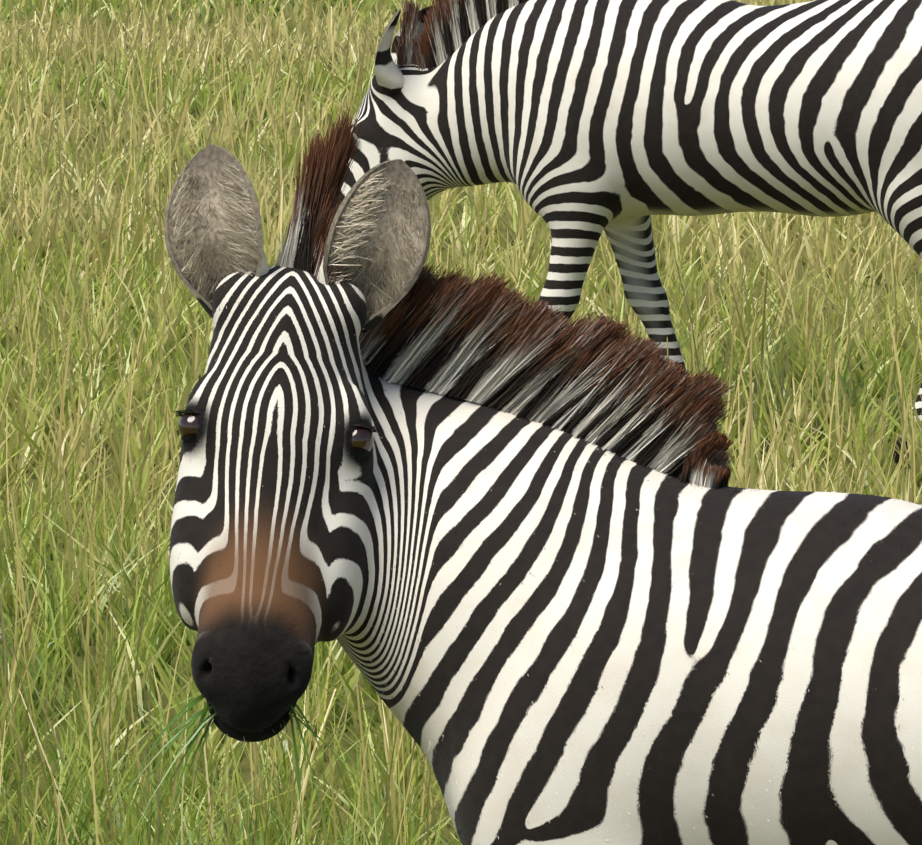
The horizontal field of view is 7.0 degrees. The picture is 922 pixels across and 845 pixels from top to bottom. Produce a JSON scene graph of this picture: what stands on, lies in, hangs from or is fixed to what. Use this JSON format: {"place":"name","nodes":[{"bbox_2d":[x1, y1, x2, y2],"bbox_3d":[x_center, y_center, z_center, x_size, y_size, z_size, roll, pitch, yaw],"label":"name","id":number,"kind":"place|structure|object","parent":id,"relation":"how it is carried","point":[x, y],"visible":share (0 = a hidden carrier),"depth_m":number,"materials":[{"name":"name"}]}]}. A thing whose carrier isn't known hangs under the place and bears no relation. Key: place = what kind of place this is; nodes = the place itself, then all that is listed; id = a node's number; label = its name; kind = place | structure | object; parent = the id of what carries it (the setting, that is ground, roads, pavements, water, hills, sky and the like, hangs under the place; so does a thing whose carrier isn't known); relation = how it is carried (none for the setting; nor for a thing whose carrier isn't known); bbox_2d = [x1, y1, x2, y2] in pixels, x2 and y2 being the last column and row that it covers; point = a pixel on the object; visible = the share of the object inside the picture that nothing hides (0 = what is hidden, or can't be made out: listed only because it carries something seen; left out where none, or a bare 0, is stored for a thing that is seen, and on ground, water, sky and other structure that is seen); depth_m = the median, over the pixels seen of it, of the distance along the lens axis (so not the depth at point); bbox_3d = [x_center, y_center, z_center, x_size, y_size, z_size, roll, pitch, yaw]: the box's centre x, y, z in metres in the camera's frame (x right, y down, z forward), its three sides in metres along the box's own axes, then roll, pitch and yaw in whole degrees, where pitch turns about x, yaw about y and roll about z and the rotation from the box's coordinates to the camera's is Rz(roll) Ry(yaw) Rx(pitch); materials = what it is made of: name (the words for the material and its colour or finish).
{"place":"outdoors","nodes":[
{"label":"outdoors","id":0,"kind":"place"},
{"bbox_2d":[0,0,921,844],"bbox_3d":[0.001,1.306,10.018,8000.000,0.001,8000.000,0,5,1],"label":"ground","id":1,"kind":"structure","parent":0,"point":[368,706],"depth_m":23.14,"materials":[{"name":"green plant"}]},
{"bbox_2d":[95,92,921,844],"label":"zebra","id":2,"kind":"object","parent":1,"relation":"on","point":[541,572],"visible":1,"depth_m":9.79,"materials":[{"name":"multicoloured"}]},
{"bbox_2d":[337,0,921,467],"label":"zebra","id":3,"kind":"object","parent":1,"relation":"on","point":[581,124],"visible":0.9,"depth_m":23.74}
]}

